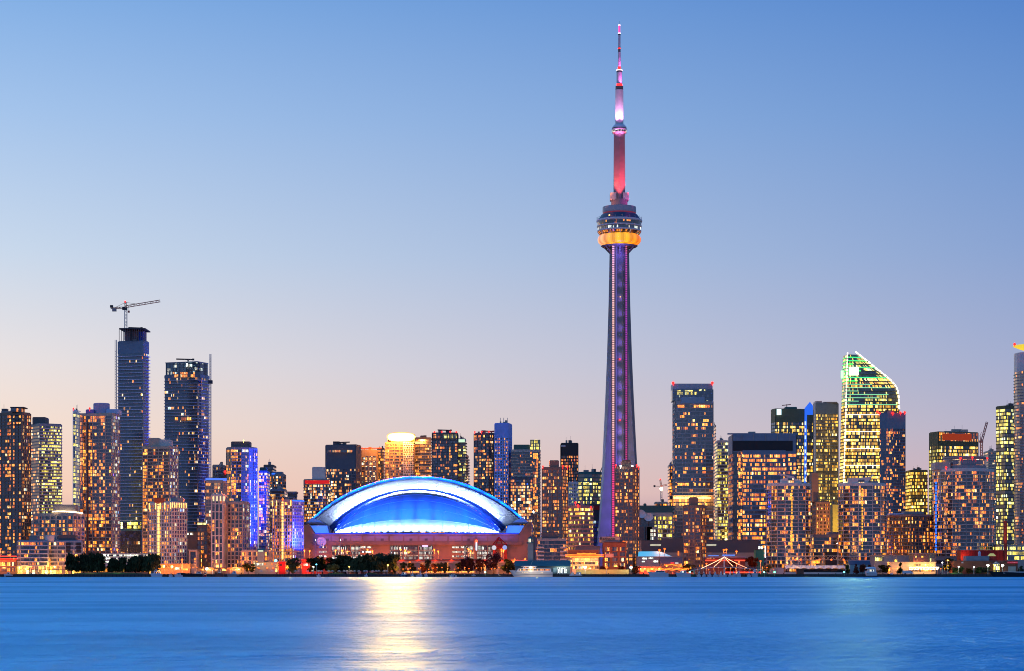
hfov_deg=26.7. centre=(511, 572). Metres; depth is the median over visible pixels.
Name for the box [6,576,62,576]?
floating dock
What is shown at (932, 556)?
window
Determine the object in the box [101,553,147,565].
parking garage
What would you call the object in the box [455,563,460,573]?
broadleaf tree
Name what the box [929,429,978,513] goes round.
office tower
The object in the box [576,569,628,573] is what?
low building
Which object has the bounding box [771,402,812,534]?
bank tower
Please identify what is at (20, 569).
lobby windows
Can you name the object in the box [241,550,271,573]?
block
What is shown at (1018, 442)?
condo tower
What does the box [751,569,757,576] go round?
tour boat
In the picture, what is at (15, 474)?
condo tower
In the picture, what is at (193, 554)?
portal building
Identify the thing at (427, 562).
broadleaf tree
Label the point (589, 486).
glass office
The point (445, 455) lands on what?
condo tower
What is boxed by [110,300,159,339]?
tower crane
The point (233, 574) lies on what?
tug boat
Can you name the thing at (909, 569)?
window
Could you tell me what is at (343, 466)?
office tower
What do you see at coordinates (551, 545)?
condo block
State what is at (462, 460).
condo tower
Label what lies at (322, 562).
broadleaf tree
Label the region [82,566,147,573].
shop row
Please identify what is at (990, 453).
apartment block
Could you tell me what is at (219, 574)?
tug boat
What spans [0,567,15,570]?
window
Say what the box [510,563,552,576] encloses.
motor yacht
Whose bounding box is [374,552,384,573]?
broadleaf tree
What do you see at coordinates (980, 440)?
tower crane
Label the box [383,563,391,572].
broadleaf tree
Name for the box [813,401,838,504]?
bank tower
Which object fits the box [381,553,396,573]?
broadleaf tree
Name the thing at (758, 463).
office tower
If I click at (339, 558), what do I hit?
broadleaf tree
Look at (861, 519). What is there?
condo tower
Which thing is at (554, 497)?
condo tower
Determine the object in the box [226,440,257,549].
condo tower
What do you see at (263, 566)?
beach pavilion
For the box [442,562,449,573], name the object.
broadleaf tree
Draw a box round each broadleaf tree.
[241,562,255,573]
[278,557,300,573]
[286,564,297,572]
[305,557,320,572]
[311,556,334,573]
[322,559,343,572]
[326,564,339,571]
[335,555,352,573]
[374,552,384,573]
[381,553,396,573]
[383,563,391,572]
[388,554,399,573]
[400,562,407,572]
[407,562,415,571]
[418,564,427,573]
[424,559,431,572]
[431,563,437,573]
[437,562,443,573]
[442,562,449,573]
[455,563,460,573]
[459,558,468,570]
[465,557,478,573]
[474,558,484,573]
[483,552,502,573]
[500,559,514,573]
[631,566,640,573]
[681,564,696,571]
[723,560,735,571]
[743,556,758,573]
[762,564,772,573]
[859,564,866,573]
[877,564,890,573]
[941,558,955,571]
[965,568,973,573]
[975,567,982,573]
[981,567,990,572]
[1017,566,1023,571]
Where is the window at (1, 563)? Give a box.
[0,562,15,565]
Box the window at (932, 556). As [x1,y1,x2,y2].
[930,554,934,561]
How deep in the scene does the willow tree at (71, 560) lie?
1684.82 m
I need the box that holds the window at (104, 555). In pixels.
[104,555,147,555]
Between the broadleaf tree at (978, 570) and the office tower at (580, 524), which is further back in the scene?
the office tower at (580, 524)
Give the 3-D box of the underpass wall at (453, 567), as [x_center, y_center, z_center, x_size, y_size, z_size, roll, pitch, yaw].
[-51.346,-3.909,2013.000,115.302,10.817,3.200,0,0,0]
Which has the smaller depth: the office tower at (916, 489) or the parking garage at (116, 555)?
the parking garage at (116, 555)
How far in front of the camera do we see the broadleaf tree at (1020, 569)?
1678.50 m
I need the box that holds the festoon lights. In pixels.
[645,568,688,572]
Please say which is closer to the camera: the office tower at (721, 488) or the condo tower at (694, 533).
the condo tower at (694, 533)
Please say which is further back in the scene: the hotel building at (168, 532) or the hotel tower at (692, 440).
the hotel tower at (692, 440)
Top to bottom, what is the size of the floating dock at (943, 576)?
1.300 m
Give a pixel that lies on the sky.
(372, 220)
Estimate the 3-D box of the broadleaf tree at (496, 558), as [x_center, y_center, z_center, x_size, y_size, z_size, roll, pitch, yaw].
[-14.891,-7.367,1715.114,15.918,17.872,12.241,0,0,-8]
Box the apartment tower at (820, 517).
[809,472,829,534]
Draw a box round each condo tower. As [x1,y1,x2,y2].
[0,407,30,558]
[31,417,61,535]
[79,403,121,554]
[142,438,178,552]
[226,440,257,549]
[270,472,285,488]
[303,467,330,525]
[415,435,431,532]
[432,429,458,532]
[459,433,466,532]
[466,455,469,532]
[474,430,493,532]
[494,418,511,532]
[510,475,532,534]
[542,460,567,558]
[560,440,577,481]
[615,460,639,573]
[683,497,706,573]
[766,473,811,573]
[837,474,886,570]
[931,456,994,555]
[1013,343,1023,544]
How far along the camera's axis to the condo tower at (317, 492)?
2311.36 m
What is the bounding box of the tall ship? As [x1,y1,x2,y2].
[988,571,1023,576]
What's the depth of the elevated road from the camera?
1992.00 m
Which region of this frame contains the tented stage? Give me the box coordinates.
[783,556,846,573]
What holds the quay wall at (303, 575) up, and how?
in the water
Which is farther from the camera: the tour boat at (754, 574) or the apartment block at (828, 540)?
the apartment block at (828, 540)
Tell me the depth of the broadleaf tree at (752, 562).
1748.68 m
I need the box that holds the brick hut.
[796,569,803,573]
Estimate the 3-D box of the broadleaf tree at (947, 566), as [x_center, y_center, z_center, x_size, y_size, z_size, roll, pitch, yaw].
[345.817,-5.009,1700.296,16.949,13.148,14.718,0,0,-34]
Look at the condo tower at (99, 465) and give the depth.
1853.62 m
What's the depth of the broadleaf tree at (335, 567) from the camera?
1667.31 m
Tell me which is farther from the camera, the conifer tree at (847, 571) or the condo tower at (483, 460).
the condo tower at (483, 460)
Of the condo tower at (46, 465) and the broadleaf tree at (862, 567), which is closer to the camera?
the broadleaf tree at (862, 567)
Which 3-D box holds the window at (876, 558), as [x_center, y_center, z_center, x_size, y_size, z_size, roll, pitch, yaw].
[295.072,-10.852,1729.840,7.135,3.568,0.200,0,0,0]
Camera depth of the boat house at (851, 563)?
1685.77 m
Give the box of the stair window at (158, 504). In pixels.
[158,504,158,554]
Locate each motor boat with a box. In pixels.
[398,572,407,576]
[648,570,668,576]
[675,570,690,576]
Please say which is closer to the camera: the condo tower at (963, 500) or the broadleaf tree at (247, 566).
the broadleaf tree at (247, 566)
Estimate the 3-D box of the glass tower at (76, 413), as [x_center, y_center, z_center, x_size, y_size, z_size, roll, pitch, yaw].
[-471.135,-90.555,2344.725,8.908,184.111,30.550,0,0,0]
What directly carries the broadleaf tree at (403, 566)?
on the ground
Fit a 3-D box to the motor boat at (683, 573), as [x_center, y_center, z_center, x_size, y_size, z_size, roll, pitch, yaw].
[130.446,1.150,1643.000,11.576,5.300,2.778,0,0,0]
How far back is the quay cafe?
1689.74 m
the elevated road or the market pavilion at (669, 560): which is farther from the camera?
the elevated road
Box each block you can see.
[17,535,82,573]
[33,505,84,553]
[197,516,210,566]
[205,477,226,525]
[212,462,225,477]
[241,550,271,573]
[263,459,275,548]
[270,484,286,550]
[286,491,297,498]
[533,511,536,536]
[537,532,566,559]
[568,479,578,557]
[587,499,599,545]
[654,499,667,504]
[668,461,671,504]
[810,532,837,568]
[830,501,837,531]
[886,511,932,554]
[957,550,1003,560]
[983,445,995,544]
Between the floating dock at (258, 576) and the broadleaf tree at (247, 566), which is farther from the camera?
the broadleaf tree at (247, 566)
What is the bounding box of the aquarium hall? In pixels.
[635,551,673,573]
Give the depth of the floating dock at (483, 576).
1639.42 m
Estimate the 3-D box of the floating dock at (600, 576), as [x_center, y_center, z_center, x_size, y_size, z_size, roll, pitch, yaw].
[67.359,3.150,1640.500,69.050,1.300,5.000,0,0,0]
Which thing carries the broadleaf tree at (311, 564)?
on the ground
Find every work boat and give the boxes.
[150,570,161,576]
[181,572,202,576]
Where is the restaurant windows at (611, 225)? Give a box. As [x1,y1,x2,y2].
[597,224,640,229]
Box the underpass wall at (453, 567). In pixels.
[398,563,511,573]
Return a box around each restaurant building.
[565,550,603,573]
[887,562,938,573]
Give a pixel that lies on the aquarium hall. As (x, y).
(646, 558)
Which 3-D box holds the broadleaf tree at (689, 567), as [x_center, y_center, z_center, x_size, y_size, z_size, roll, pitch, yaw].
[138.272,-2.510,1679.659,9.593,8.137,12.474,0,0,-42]
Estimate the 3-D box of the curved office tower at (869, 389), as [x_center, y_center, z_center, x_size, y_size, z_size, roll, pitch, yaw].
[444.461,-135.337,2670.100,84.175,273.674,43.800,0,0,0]
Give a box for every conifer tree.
[842,565,849,573]
[853,564,858,573]
[896,562,902,573]
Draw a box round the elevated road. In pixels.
[298,560,513,573]
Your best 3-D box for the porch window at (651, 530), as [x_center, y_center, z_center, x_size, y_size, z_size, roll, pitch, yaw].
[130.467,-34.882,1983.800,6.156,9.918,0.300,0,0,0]
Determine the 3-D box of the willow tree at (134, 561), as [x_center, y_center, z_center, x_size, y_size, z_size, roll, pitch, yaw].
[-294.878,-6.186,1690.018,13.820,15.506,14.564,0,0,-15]
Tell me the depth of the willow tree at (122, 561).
1686.10 m
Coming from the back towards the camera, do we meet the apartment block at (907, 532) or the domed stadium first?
the domed stadium
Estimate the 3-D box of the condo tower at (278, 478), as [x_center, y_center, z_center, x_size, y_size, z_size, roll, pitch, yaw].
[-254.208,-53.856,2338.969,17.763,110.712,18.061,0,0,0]
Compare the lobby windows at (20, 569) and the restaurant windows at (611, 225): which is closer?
the lobby windows at (20, 569)
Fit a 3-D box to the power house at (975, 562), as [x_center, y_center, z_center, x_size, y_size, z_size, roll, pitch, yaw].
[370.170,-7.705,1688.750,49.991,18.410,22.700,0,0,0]
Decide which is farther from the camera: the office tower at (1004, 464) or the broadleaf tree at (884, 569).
the office tower at (1004, 464)
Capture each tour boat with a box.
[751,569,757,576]
[865,567,876,575]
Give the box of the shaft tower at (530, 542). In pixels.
[527,536,533,559]
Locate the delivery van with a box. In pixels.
[902,571,912,573]
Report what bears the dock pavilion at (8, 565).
on the ground
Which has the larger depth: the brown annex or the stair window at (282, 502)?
the stair window at (282, 502)
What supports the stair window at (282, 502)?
in the hotel building at (287, 527)
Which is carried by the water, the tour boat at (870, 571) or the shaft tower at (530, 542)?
the tour boat at (870, 571)
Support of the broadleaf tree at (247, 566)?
on the ground
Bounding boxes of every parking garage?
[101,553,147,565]
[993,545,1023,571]
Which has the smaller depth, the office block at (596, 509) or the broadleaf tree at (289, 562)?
the broadleaf tree at (289, 562)
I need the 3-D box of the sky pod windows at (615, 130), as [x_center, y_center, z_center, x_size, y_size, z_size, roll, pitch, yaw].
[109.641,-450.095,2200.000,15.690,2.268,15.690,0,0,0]
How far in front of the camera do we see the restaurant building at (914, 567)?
1678.00 m
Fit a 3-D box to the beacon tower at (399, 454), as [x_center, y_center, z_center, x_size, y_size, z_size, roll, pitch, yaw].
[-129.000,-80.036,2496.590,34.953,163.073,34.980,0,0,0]
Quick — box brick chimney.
[1003,521,1006,560]
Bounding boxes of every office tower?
[325,441,360,532]
[361,447,381,532]
[377,446,384,532]
[511,440,540,537]
[568,501,593,573]
[714,422,715,539]
[715,438,727,539]
[727,432,796,573]
[839,352,899,482]
[906,467,927,513]
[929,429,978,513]
[996,403,1013,544]
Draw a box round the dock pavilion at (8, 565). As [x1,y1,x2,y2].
[0,556,16,573]
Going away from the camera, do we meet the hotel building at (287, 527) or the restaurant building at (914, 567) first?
the restaurant building at (914, 567)
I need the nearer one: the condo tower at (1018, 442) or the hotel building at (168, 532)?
the hotel building at (168, 532)
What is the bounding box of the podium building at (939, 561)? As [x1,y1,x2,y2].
[936,556,956,573]
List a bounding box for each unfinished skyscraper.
[115,327,149,552]
[164,354,212,530]
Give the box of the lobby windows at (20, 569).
[17,566,81,573]
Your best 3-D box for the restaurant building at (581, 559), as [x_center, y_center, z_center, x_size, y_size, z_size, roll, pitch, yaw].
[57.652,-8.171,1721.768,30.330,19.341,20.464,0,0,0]
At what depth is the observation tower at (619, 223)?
2191.78 m
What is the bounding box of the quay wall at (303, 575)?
[0,574,992,576]
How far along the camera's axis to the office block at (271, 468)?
2400.30 m
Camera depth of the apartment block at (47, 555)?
1704.88 m
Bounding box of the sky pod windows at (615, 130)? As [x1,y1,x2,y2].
[612,129,626,131]
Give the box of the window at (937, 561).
[936,560,956,563]
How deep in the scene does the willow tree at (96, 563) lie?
1685.82 m
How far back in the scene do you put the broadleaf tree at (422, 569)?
1699.79 m
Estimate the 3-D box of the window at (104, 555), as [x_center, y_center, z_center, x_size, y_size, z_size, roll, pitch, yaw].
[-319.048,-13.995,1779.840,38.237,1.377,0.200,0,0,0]
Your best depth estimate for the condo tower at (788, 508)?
1802.22 m
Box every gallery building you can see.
[869,555,908,573]
[908,553,935,561]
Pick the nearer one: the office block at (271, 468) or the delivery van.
the delivery van
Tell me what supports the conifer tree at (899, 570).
on the ground
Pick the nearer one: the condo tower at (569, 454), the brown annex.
the brown annex
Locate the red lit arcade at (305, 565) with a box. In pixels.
[301,559,332,573]
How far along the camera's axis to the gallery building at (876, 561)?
1730.00 m
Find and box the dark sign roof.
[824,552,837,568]
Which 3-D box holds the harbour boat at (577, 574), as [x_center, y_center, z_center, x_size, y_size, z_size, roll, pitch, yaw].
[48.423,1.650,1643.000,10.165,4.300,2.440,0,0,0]
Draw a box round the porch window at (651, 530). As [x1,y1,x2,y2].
[650,529,656,539]
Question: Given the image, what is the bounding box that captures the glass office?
[578,468,601,504]
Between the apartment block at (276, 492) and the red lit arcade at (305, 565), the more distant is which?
the apartment block at (276, 492)
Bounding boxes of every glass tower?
[73,408,80,511]
[259,467,269,549]
[876,408,905,514]
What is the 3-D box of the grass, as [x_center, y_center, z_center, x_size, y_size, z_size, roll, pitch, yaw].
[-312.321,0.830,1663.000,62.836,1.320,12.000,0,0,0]
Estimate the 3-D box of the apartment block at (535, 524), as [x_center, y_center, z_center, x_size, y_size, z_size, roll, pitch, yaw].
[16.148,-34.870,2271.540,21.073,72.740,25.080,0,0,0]
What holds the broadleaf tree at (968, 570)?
on the ground
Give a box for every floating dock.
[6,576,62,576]
[237,576,280,576]
[461,576,506,576]
[555,576,645,576]
[770,576,894,576]
[895,576,991,576]
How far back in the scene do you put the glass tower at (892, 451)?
2503.06 m
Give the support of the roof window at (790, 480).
in the condo tower at (788, 508)
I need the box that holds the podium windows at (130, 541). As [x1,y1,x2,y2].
[120,531,140,552]
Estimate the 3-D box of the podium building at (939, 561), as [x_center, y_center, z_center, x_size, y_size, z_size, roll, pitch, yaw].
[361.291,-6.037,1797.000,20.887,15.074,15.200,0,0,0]
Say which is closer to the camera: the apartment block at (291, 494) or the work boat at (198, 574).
the work boat at (198, 574)
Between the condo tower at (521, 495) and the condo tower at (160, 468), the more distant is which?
the condo tower at (521, 495)
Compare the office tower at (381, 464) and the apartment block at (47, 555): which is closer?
the apartment block at (47, 555)
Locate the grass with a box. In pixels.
[73,573,141,573]
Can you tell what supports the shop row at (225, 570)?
on the ground
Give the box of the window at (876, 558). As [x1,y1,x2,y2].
[875,557,883,560]
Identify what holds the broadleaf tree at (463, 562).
on the ground
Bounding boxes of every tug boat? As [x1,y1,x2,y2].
[215,570,223,576]
[227,571,238,576]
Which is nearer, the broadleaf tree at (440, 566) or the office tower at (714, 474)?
the broadleaf tree at (440, 566)
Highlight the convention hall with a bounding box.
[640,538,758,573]
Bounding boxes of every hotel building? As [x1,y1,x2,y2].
[149,498,186,573]
[272,497,303,573]
[599,535,625,568]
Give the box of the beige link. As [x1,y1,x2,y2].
[574,546,600,568]
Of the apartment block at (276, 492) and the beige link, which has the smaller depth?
the beige link
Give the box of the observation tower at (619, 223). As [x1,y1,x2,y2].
[596,25,641,565]
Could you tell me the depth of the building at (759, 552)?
1790.00 m
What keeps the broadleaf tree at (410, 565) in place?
on the ground
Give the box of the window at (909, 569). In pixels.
[909,569,934,570]
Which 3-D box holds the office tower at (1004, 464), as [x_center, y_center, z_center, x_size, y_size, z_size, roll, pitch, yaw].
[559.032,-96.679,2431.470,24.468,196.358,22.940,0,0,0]
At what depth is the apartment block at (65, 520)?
1798.48 m
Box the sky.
[0,0,1023,548]
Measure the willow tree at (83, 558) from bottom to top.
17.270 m
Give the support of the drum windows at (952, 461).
in the condo tower at (963, 500)
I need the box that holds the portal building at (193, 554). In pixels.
[189,550,199,573]
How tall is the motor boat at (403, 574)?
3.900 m
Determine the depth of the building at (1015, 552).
1840.30 m
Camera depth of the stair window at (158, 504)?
1751.06 m
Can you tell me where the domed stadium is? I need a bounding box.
[304,476,537,573]
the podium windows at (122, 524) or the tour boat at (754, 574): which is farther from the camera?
the podium windows at (122, 524)
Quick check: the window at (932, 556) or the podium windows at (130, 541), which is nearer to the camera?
the window at (932, 556)
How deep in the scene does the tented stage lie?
1690.00 m
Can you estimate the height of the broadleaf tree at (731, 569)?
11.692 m
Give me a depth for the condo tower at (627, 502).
1823.42 m
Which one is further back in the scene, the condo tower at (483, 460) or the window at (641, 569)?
the condo tower at (483, 460)
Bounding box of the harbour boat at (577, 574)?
[569,572,581,575]
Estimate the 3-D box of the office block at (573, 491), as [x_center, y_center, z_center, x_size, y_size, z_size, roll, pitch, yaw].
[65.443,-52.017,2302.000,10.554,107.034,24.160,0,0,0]
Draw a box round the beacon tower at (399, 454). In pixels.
[385,432,414,532]
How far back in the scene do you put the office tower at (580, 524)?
1911.02 m
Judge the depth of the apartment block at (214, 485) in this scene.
1960.30 m
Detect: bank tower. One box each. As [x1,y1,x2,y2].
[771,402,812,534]
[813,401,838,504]
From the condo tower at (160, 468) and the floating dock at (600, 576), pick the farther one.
the condo tower at (160, 468)
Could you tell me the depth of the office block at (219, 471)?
2310.30 m
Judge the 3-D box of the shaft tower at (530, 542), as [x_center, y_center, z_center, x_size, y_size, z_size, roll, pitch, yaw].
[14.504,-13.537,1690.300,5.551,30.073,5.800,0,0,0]
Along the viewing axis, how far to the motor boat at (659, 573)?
1641.52 m
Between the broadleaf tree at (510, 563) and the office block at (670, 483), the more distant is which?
the office block at (670, 483)
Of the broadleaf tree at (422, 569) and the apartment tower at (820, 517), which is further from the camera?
the apartment tower at (820, 517)
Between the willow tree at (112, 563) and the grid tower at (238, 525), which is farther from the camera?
the grid tower at (238, 525)
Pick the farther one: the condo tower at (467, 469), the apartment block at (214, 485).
the condo tower at (467, 469)
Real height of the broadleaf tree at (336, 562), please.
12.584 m
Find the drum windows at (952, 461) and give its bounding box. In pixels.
[943,459,986,465]
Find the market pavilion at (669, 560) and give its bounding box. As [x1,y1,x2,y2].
[659,557,681,573]
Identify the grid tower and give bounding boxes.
[211,491,226,566]
[227,491,249,566]
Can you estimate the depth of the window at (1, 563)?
1709.66 m
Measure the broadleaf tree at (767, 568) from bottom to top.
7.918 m
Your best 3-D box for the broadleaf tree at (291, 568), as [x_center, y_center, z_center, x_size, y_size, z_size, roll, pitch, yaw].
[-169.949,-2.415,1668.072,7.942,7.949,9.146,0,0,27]
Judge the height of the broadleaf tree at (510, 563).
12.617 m
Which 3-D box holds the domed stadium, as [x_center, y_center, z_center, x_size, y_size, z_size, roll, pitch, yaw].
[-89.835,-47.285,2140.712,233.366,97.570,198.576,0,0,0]
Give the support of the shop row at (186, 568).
on the ground
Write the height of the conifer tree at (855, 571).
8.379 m
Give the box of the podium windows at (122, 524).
[120,522,140,527]
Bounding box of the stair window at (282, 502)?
[282,502,282,558]
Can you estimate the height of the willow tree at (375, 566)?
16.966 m
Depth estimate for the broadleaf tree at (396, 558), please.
1698.10 m
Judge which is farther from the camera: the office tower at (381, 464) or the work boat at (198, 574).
the office tower at (381, 464)
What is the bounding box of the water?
[0,577,1023,670]
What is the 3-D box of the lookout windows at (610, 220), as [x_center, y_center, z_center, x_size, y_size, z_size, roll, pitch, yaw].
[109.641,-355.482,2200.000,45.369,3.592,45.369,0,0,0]
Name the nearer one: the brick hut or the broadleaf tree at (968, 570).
the brick hut
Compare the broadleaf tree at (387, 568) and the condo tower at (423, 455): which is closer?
the broadleaf tree at (387, 568)
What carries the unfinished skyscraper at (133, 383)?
on the ground
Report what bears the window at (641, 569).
in the quay cafe
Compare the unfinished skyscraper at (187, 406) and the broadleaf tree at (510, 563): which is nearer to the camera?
the broadleaf tree at (510, 563)
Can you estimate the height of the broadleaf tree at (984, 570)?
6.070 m
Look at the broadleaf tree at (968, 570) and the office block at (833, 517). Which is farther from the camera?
the office block at (833, 517)
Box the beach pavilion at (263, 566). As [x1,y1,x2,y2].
[254,562,278,573]
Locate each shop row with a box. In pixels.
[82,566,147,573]
[161,564,190,573]
[197,567,243,573]
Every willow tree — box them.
[65,552,80,573]
[74,552,90,572]
[85,552,105,572]
[107,557,117,572]
[113,556,132,572]
[128,555,143,572]
[141,553,160,573]
[343,554,369,573]
[355,553,384,572]
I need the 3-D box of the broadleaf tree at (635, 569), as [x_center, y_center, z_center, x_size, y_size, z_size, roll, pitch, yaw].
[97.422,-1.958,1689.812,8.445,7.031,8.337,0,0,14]
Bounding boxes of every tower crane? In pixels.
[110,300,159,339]
[653,479,666,500]
[979,422,987,455]
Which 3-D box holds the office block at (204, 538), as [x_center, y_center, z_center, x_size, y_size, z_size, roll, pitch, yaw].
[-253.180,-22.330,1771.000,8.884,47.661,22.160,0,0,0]
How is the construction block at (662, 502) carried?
on the ground
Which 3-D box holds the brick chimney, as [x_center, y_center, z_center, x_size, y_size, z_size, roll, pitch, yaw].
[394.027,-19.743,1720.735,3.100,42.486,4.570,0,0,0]
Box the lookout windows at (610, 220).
[597,219,641,224]
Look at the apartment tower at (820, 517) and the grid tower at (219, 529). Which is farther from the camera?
the apartment tower at (820, 517)
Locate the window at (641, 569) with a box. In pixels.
[640,568,654,571]
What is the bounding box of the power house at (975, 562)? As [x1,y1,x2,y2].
[949,551,1017,573]
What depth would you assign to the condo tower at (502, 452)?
2381.80 m
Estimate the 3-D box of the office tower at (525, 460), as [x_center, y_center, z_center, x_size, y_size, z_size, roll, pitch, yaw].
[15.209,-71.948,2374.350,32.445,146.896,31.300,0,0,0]
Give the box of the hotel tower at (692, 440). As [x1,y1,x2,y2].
[671,381,714,539]
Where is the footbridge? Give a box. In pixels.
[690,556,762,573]
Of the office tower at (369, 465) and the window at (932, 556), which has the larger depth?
the office tower at (369, 465)
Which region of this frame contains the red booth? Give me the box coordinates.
[279,562,285,573]
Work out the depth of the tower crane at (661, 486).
2813.97 m
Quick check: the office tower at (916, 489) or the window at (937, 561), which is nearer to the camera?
the window at (937, 561)
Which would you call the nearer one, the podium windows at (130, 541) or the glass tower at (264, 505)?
the podium windows at (130, 541)
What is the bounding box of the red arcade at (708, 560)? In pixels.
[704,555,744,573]
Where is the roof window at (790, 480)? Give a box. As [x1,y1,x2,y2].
[788,478,793,482]
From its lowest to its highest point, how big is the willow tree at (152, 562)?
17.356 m
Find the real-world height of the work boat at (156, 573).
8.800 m
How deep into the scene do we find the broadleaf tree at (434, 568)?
1698.53 m
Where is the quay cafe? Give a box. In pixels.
[639,566,661,573]
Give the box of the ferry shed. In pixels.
[514,560,570,573]
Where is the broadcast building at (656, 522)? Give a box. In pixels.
[640,503,672,539]
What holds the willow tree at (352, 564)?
on the ground
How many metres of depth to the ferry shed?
1674.91 m
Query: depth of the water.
145.94 m
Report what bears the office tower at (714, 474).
on the ground
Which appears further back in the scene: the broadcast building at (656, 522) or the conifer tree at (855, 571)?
the broadcast building at (656, 522)
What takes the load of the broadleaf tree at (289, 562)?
on the ground
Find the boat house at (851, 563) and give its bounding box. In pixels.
[846,560,870,573]
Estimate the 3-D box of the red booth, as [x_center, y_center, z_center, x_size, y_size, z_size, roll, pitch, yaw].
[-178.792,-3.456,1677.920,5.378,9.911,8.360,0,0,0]
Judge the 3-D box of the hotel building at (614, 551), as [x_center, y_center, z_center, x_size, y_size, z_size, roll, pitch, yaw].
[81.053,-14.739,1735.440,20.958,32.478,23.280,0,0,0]
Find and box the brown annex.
[187,531,196,563]
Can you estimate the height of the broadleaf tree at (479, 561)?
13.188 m
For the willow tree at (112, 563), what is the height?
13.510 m
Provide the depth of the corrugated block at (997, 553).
1720.00 m
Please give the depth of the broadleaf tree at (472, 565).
1713.76 m

